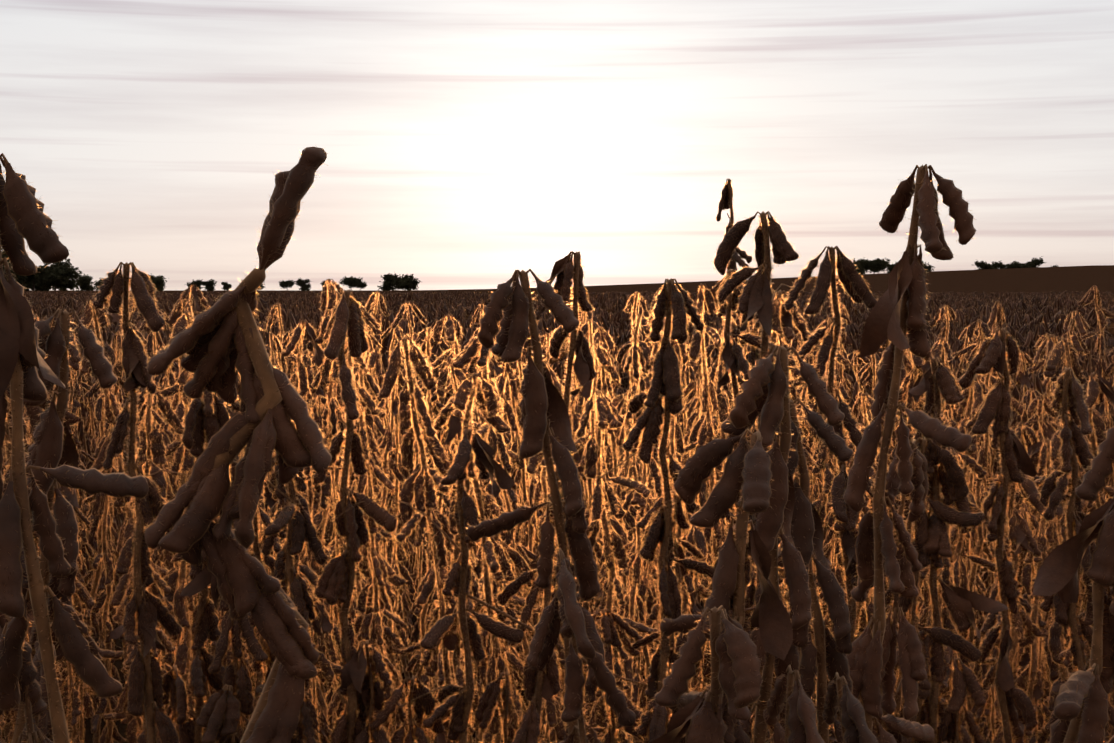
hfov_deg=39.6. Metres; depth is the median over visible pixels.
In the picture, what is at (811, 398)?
soy plant
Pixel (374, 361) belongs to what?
soy plant
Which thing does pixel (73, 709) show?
soy plant
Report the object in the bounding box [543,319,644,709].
soy plant
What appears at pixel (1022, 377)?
soy plant
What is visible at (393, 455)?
soy plant
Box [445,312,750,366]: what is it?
soy row
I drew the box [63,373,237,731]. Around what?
soy plant
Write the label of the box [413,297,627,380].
soy row
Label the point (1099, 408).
soy plant
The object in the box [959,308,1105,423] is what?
soy row
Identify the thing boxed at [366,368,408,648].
soy plant
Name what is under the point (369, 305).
soy plant
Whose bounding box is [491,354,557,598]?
soy plant
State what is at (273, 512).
soy plant
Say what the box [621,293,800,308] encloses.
soy row
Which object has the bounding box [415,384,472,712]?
soy plant
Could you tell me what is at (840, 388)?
soy plant
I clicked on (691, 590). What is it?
soy plant
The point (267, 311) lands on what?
soy row
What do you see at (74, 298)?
soy row
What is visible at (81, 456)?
soy row
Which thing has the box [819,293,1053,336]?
soy row
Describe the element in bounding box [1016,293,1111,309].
soy row
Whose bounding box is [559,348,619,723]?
soy plant
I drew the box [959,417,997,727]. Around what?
soy plant
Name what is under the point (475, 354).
soy plant
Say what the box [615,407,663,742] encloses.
soy plant
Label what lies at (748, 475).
soy plant
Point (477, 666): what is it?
soy plant
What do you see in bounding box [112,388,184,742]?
soy plant
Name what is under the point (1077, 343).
soy plant
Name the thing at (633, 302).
soy plant
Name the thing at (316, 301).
soy row
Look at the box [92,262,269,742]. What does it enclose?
soy plant
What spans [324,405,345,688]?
soy plant
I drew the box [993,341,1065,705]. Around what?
soy plant
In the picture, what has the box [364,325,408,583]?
soy plant
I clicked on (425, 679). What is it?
soy plant
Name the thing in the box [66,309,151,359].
soy row
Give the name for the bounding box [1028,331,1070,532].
soy plant
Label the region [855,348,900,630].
soy plant
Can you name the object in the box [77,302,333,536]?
soy row
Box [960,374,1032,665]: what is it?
soy plant
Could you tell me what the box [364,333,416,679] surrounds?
soy plant
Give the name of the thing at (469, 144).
sky
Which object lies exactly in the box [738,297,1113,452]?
soy row
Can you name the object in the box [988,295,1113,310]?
soy row
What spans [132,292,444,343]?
soy row
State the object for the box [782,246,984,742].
soy plant
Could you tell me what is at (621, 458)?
soy plant
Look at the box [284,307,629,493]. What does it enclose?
soy row
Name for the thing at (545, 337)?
soy plant
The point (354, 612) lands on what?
soy plant
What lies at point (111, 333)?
soy row
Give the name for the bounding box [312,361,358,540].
soy plant
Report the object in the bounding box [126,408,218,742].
soy plant
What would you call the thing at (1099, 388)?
soy plant
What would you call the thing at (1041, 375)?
soy plant
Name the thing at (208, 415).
soy plant
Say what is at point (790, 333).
soy plant
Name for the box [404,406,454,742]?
soy plant
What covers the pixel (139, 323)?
soy row
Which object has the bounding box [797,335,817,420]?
soy plant
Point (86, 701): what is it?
soy plant
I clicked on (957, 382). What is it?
soy plant
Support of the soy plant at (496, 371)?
on the field ground
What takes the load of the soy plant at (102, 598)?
on the field ground
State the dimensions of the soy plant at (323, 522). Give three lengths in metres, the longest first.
0.836 x 0.142 x 0.136 m
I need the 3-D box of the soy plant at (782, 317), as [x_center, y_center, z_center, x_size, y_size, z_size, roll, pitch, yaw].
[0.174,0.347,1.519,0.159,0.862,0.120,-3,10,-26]
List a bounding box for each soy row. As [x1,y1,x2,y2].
[26,292,83,311]
[31,296,113,323]
[32,294,84,301]
[37,292,79,312]
[38,299,135,326]
[41,292,219,317]
[41,307,55,318]
[41,309,267,535]
[42,296,113,340]
[43,293,176,308]
[44,295,215,322]
[44,297,290,381]
[48,305,75,323]
[53,303,465,672]
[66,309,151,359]
[68,309,514,643]
[70,314,314,496]
[71,302,171,372]
[74,304,205,426]
[76,302,299,322]
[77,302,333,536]
[77,351,306,570]
[79,332,282,511]
[82,316,327,493]
[83,299,277,324]
[106,316,173,403]
[108,293,287,318]
[129,291,261,317]
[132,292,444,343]
[135,311,322,330]
[147,307,384,333]
[155,299,441,344]
[161,302,472,372]
[166,296,295,307]
[169,307,285,324]
[173,296,297,307]
[192,292,319,308]
[219,292,297,302]
[261,297,419,312]
[261,300,450,318]
[262,310,569,384]
[267,311,692,512]
[269,291,456,317]
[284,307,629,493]
[293,294,485,318]
[296,305,326,316]
[307,302,422,313]
[308,291,451,310]
[310,290,535,371]
[310,292,405,304]
[320,310,858,574]
[327,301,750,533]
[341,291,425,301]
[356,291,486,306]
[356,297,734,528]
[357,291,438,304]
[369,336,905,608]
[380,314,865,575]
[384,293,481,304]
[385,293,482,312]
[386,306,550,320]
[388,312,630,416]
[392,294,479,306]
[397,300,629,334]
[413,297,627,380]
[424,303,650,349]
[439,300,610,323]
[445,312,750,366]
[456,293,594,308]
[458,295,572,320]
[467,305,631,329]
[468,298,651,334]
[483,315,722,359]
[510,309,693,403]
[514,296,1107,650]
[525,317,1113,623]
[533,291,649,311]
[536,296,653,319]
[536,299,687,327]
[537,292,622,305]
[538,301,708,329]
[549,292,717,328]
[549,321,865,436]
[557,307,722,331]
[594,292,696,306]
[594,293,813,324]
[598,294,812,354]
[614,309,889,439]
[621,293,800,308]
[640,316,971,481]
[686,295,865,333]
[686,306,870,347]
[688,296,944,369]
[692,299,857,312]
[703,297,979,352]
[707,318,1112,458]
[715,320,1085,421]
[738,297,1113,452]
[793,305,1069,372]
[795,293,930,330]
[798,308,1108,458]
[808,300,979,320]
[811,303,939,324]
[811,312,1024,388]
[814,301,1015,332]
[816,297,1113,379]
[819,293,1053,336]
[824,299,1035,323]
[838,300,982,321]
[850,326,1109,458]
[852,292,1043,322]
[877,293,1031,311]
[883,307,1107,359]
[892,303,1109,473]
[901,293,1066,315]
[906,314,1113,591]
[926,301,1113,337]
[934,308,1112,339]
[938,300,1106,330]
[942,295,1072,330]
[949,300,1090,315]
[949,301,1089,333]
[950,296,1113,387]
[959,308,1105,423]
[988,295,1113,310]
[997,309,1093,340]
[1001,291,1106,307]
[1003,291,1107,307]
[1015,318,1113,401]
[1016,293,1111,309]
[1054,298,1113,358]
[1075,311,1113,352]
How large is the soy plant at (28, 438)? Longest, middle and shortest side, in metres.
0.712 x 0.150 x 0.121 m
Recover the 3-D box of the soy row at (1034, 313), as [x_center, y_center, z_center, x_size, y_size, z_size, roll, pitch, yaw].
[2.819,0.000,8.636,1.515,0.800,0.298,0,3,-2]
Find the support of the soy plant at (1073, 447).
on the field ground
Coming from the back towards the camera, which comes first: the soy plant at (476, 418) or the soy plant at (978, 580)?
the soy plant at (476, 418)
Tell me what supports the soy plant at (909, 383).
on the field ground
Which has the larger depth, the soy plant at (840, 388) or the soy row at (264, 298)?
the soy row at (264, 298)
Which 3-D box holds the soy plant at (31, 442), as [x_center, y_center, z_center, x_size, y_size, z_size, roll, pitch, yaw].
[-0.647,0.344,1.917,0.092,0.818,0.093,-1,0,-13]
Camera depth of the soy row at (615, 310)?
10.62 m
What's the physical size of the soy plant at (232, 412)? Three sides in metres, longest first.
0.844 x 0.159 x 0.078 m
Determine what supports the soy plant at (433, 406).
on the field ground
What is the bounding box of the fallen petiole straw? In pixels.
[467,594,690,692]
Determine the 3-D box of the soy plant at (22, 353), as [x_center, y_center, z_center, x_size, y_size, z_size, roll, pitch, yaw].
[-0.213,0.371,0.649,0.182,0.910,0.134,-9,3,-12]
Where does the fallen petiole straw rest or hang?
on the field ground
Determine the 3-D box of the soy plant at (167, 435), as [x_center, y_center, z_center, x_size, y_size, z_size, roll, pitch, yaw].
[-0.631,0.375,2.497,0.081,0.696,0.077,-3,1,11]
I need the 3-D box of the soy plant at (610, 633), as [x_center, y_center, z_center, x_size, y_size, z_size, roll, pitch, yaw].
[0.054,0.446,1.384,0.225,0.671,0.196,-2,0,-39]
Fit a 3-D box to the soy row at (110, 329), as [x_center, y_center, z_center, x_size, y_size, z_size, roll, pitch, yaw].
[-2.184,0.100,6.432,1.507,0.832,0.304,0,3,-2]
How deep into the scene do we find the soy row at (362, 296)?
15.89 m
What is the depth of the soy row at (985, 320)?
4.02 m
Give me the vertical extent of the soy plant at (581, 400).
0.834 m
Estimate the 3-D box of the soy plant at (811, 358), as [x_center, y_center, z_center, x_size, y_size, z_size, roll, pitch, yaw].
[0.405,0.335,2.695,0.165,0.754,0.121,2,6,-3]
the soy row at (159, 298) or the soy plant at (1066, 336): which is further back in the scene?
the soy row at (159, 298)
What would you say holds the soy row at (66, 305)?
on the field ground
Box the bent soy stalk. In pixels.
[142,147,332,742]
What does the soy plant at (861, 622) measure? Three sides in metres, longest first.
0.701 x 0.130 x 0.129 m
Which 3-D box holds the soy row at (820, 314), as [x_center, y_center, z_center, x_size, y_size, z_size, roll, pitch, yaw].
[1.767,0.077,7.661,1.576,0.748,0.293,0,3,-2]
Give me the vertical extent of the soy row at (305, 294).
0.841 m
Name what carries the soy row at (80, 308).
on the field ground
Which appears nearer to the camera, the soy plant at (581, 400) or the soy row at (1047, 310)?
the soy plant at (581, 400)
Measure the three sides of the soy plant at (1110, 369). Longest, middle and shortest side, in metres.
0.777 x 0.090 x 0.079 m
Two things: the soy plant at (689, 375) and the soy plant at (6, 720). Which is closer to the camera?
the soy plant at (6, 720)
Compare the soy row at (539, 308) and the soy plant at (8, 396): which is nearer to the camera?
the soy plant at (8, 396)
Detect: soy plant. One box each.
[0,153,148,742]
[0,308,117,742]
[0,328,81,742]
[0,398,79,740]
[1,417,33,739]
[2,318,64,742]
[2,387,10,495]
[3,456,9,736]
[3,716,12,731]
[5,311,36,742]
[7,440,123,742]
[24,319,68,564]
[38,549,95,742]
[59,367,94,722]
[59,375,129,742]
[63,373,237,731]
[67,369,102,690]
[71,291,147,742]
[71,343,121,742]
[72,298,170,735]
[77,356,127,674]
[84,388,165,692]
[90,331,124,742]
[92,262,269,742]
[99,358,178,653]
[104,372,168,729]
[110,310,205,742]
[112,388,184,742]
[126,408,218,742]
[138,299,193,730]
[139,306,172,410]
[156,284,208,654]
[156,397,173,595]
[162,374,240,742]
[182,399,216,691]
[188,452,328,742]
[203,392,278,738]
[208,358,269,666]
[211,301,256,723]
[231,504,314,702]
[237,312,293,690]
[237,393,342,742]
[239,319,341,708]
[248,311,346,701]
[252,368,415,727]
[254,481,294,695]
[256,449,314,742]
[265,303,299,394]
[269,333,282,510]
[272,349,337,709]
[282,329,298,390]
[289,372,318,596]
[311,279,365,721]
[311,289,446,742]
[311,296,408,738]
[311,394,334,690]
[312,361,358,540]
[324,338,369,732]
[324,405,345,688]
[327,347,401,646]
[327,462,407,742]
[332,428,524,742]
[333,291,389,623]
[353,393,414,680]
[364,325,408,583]
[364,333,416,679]
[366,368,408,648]
[367,379,406,739]
[376,337,462,718]
[378,375,409,685]
[390,301,438,730]
[399,362,482,742]
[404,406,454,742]
[414,327,450,720]
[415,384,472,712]
[416,336,579,742]
[416,429,508,742]
[419,364,474,567]
[425,367,480,696]
[426,373,499,742]
[427,303,484,570]
[430,314,504,738]
[433,392,546,742]
[444,344,475,673]
[445,321,547,742]
[465,269,636,742]
[471,335,529,696]
[472,251,596,742]
[474,357,536,713]
[479,421,523,741]
[491,339,528,693]
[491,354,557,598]
[494,322,567,742]
[505,361,541,593]
[506,332,563,665]
[508,370,543,644]
[518,362,627,742]
[537,314,654,741]
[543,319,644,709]
[553,337,592,698]
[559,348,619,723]
[559,490,703,742]
[567,373,620,605]
[570,390,658,742]
[571,343,657,722]
[578,308,622,607]
[582,377,620,518]
[590,327,671,723]
[600,291,649,739]
[611,392,666,742]
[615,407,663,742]
[619,406,655,668]
[620,278,714,742]
[644,306,711,690]
[646,363,685,645]
[648,287,673,564]
[650,605,763,742]
[654,342,700,586]
[655,379,709,714]
[659,344,844,742]
[669,330,731,720]
[669,429,792,742]
[671,406,735,639]
[674,290,811,742]
[678,394,717,643]
[687,354,716,602]
[689,283,725,564]
[689,329,727,535]
[704,178,759,646]
[704,268,836,741]
[710,211,815,742]
[727,314,753,532]
[740,366,757,535]
[754,289,832,604]
[758,321,816,735]
[764,398,881,742]
[766,164,976,742]
[770,391,799,742]
[771,317,849,740]
[778,535,816,728]
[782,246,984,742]
[784,403,846,643]
[787,312,813,415]
[796,352,827,526]
[796,384,845,629]
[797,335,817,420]
[797,417,872,690]
[798,386,836,567]
[810,392,886,741]
[819,355,931,702]
[822,302,853,533]
[825,382,859,630]
[834,423,899,696]
[847,350,899,617]
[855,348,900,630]
[858,336,906,699]
[858,340,950,717]
[872,411,947,714]
[875,402,901,516]
[896,357,1007,742]
[899,336,939,719]
[907,376,961,615]
[916,449,987,706]
[918,359,940,685]
[919,305,956,402]
[922,327,1049,742]
[923,392,967,667]
[925,337,1079,741]
[937,375,996,742]
[940,325,980,487]
[940,398,973,705]
[954,319,991,724]
[956,367,1049,736]
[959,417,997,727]
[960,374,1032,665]
[970,438,1062,742]
[974,422,1048,699]
[980,301,1016,644]
[980,337,1086,742]
[981,392,1048,721]
[982,469,1113,742]
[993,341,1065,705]
[1004,372,1113,739]
[1010,351,1046,704]
[1014,388,1040,668]
[1026,395,1112,680]
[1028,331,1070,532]
[1028,333,1060,545]
[1033,334,1113,513]
[1033,424,1113,742]
[1039,367,1113,741]
[1042,400,1100,682]
[1049,611,1092,735]
[1050,310,1108,594]
[1055,285,1113,450]
[1084,347,1113,590]
[1088,327,1113,500]
[1104,355,1113,497]
[1106,464,1113,740]
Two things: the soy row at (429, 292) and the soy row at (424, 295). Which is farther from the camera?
the soy row at (424, 295)
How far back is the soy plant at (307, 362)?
2.02 m
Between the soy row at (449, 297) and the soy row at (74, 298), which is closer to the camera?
the soy row at (449, 297)
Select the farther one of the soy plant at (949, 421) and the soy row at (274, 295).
the soy row at (274, 295)
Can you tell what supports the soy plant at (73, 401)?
on the field ground
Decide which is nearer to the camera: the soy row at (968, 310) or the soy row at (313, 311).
the soy row at (968, 310)
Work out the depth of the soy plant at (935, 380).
1.15 m
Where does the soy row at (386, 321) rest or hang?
on the field ground
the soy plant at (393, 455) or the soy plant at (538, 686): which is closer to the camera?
the soy plant at (538, 686)
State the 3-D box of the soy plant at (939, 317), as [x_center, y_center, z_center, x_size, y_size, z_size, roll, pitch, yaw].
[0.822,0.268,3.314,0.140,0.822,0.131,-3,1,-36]
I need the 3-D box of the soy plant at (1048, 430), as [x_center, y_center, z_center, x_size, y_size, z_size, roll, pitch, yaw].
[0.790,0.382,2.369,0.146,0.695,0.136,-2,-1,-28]
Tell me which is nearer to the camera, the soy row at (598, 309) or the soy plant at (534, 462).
the soy plant at (534, 462)
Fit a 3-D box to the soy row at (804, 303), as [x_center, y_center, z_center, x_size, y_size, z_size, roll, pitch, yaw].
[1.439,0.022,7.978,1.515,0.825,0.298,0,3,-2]
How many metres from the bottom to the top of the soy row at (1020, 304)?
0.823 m
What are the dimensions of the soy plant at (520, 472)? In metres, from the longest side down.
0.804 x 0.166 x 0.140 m
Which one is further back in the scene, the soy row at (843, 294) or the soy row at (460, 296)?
the soy row at (460, 296)
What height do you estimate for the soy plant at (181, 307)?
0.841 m
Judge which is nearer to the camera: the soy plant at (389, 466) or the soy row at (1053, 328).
the soy plant at (389, 466)
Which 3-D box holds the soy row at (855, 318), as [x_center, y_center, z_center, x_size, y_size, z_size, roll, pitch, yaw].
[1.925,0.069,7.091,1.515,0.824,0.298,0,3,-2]
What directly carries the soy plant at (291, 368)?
on the field ground
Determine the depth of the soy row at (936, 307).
10.16 m
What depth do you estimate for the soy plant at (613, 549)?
1.50 m
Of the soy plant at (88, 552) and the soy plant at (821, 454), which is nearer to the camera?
the soy plant at (821, 454)
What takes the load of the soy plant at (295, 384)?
on the field ground
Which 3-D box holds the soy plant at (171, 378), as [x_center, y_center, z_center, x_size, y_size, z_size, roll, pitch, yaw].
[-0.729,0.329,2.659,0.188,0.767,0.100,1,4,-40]
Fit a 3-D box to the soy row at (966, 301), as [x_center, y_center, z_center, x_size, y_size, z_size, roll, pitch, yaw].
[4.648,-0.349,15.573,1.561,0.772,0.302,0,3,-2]
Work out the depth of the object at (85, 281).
675.53 m
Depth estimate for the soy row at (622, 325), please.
6.40 m
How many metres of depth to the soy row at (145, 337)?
4.92 m
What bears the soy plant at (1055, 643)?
on the field ground
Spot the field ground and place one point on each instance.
(1058, 279)
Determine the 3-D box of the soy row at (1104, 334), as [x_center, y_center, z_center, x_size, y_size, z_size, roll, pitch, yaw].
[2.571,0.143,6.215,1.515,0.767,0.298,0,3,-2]
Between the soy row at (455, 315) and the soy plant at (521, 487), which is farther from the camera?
the soy row at (455, 315)
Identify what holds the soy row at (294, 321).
on the field ground
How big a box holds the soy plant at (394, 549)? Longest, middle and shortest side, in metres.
0.757 x 0.239 x 0.232 m
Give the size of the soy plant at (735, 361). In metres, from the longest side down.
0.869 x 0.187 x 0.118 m
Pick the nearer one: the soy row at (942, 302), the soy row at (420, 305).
the soy row at (942, 302)
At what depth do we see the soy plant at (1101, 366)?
3.27 m
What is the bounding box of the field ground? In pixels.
[2,265,1113,742]
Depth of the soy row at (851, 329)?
4.35 m
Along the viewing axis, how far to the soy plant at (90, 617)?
2.40 m
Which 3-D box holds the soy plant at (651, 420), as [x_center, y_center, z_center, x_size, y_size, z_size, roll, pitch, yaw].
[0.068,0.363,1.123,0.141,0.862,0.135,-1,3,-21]
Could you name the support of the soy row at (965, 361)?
on the field ground
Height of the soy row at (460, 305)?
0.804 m
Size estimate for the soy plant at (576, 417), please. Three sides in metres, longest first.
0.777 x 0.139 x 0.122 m
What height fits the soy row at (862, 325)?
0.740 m
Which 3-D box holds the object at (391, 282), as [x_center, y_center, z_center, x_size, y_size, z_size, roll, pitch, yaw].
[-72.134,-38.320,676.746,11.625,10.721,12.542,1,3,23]
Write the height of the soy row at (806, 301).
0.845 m
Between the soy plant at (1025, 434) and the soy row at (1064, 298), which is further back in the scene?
the soy row at (1064, 298)
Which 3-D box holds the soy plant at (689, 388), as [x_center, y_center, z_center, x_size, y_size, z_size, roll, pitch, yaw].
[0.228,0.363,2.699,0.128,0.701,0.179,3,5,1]
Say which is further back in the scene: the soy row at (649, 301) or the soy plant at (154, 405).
the soy row at (649, 301)
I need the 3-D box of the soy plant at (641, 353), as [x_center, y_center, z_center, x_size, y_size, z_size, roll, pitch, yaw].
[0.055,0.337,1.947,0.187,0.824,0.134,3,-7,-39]
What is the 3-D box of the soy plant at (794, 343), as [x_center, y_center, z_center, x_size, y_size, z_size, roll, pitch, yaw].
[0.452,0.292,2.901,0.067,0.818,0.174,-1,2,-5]
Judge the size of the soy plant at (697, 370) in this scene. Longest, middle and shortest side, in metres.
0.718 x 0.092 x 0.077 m
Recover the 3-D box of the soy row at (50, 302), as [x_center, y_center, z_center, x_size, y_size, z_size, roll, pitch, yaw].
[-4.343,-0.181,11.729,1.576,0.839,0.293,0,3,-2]
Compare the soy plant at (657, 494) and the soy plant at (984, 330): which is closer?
the soy plant at (984, 330)
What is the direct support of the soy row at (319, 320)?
on the field ground
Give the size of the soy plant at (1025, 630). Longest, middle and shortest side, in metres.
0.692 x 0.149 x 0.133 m
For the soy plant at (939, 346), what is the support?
on the field ground
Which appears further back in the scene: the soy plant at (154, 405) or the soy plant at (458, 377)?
the soy plant at (154, 405)
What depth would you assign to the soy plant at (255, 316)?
2.91 m
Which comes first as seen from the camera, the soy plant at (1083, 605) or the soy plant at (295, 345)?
the soy plant at (295, 345)
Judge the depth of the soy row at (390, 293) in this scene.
21.39 m
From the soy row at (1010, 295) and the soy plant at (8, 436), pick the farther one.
the soy row at (1010, 295)
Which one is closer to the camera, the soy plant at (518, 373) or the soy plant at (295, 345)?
the soy plant at (295, 345)
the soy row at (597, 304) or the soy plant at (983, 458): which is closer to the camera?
the soy plant at (983, 458)
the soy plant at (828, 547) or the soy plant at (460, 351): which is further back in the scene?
the soy plant at (460, 351)
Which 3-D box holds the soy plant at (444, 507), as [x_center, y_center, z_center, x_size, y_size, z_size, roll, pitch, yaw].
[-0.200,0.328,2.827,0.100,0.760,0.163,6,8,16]
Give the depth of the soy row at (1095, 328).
7.43 m
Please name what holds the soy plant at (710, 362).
on the field ground
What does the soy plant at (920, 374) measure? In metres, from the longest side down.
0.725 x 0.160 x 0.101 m
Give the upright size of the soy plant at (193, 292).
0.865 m
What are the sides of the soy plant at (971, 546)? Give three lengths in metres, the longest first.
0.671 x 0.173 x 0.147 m
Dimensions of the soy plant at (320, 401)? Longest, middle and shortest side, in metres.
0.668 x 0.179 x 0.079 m
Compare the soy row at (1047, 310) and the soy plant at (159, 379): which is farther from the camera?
the soy row at (1047, 310)
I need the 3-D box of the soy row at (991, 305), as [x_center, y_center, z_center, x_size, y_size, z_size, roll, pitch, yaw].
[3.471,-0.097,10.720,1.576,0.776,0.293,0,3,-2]
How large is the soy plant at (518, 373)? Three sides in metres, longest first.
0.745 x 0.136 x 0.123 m
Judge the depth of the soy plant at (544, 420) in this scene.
0.77 m
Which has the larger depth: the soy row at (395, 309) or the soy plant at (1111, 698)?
the soy row at (395, 309)
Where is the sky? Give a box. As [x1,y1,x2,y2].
[0,0,1113,289]
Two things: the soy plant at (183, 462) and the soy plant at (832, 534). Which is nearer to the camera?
the soy plant at (183, 462)
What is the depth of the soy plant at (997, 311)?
3.04 m
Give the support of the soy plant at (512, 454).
on the field ground
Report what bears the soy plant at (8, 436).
on the field ground
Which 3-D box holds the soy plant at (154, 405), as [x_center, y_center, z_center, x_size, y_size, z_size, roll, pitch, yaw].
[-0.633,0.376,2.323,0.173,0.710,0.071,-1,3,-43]
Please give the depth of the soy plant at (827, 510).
3.05 m
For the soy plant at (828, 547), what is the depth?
2.26 m
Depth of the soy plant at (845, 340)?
3.25 m
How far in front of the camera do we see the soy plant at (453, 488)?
2.43 m
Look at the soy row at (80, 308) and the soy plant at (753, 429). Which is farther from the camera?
the soy row at (80, 308)
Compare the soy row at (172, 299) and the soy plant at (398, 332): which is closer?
the soy plant at (398, 332)
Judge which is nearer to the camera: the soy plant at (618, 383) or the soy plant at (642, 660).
the soy plant at (642, 660)
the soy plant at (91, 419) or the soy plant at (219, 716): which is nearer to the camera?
the soy plant at (219, 716)
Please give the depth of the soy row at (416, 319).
6.42 m
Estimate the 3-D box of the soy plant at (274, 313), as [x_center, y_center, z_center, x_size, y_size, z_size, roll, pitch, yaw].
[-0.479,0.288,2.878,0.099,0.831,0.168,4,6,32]
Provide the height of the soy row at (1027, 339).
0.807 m
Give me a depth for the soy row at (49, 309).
9.35 m
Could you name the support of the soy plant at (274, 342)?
on the field ground
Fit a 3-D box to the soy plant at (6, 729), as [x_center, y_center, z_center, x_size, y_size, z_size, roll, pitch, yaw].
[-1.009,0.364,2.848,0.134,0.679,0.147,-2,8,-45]
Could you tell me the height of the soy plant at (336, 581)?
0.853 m
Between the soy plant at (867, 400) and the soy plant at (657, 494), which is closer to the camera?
the soy plant at (867, 400)
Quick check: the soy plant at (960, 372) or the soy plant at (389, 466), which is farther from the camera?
the soy plant at (960, 372)
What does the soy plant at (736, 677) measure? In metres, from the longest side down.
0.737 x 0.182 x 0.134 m
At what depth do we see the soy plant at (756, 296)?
1.12 m
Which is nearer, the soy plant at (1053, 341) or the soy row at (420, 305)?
the soy plant at (1053, 341)
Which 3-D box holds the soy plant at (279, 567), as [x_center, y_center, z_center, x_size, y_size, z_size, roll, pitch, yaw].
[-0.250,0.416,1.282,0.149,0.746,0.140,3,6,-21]
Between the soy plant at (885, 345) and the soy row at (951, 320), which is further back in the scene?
the soy row at (951, 320)
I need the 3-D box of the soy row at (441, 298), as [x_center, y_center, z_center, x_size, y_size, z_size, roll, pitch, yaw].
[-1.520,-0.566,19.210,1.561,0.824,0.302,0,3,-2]
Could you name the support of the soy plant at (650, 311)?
on the field ground
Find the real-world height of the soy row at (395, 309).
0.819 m
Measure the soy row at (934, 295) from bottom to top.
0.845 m
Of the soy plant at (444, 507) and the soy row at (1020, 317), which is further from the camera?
the soy row at (1020, 317)
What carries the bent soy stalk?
on the field ground
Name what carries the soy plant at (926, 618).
on the field ground
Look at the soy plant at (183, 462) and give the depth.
1.73 m
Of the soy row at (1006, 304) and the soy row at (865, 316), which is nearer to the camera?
the soy row at (865, 316)
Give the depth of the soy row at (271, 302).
10.87 m
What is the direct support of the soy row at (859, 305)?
on the field ground
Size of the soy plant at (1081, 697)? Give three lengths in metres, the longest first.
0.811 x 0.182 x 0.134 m
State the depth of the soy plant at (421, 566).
2.65 m
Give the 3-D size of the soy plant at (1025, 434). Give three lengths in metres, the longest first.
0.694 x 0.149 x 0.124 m
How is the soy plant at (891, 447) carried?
on the field ground
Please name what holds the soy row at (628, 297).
on the field ground
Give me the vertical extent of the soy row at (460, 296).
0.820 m
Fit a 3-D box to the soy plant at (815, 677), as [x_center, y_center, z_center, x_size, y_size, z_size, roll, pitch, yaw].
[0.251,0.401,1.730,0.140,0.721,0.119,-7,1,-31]
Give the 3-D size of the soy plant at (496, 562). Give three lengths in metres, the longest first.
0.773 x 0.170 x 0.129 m
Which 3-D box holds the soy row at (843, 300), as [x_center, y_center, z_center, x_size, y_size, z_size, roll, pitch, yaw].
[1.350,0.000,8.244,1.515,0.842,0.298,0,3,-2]
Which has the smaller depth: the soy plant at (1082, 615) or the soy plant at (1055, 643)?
the soy plant at (1055, 643)
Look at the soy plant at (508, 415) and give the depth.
2.13 m
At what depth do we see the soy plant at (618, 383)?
2.96 m
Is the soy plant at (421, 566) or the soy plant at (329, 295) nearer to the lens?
the soy plant at (329, 295)
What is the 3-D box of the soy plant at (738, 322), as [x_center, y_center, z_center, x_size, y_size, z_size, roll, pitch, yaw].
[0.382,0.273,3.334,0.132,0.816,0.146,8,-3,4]
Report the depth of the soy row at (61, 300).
9.03 m
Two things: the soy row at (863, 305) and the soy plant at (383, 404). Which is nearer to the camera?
the soy plant at (383, 404)
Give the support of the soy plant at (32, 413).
on the field ground
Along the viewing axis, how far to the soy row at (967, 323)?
6.14 m

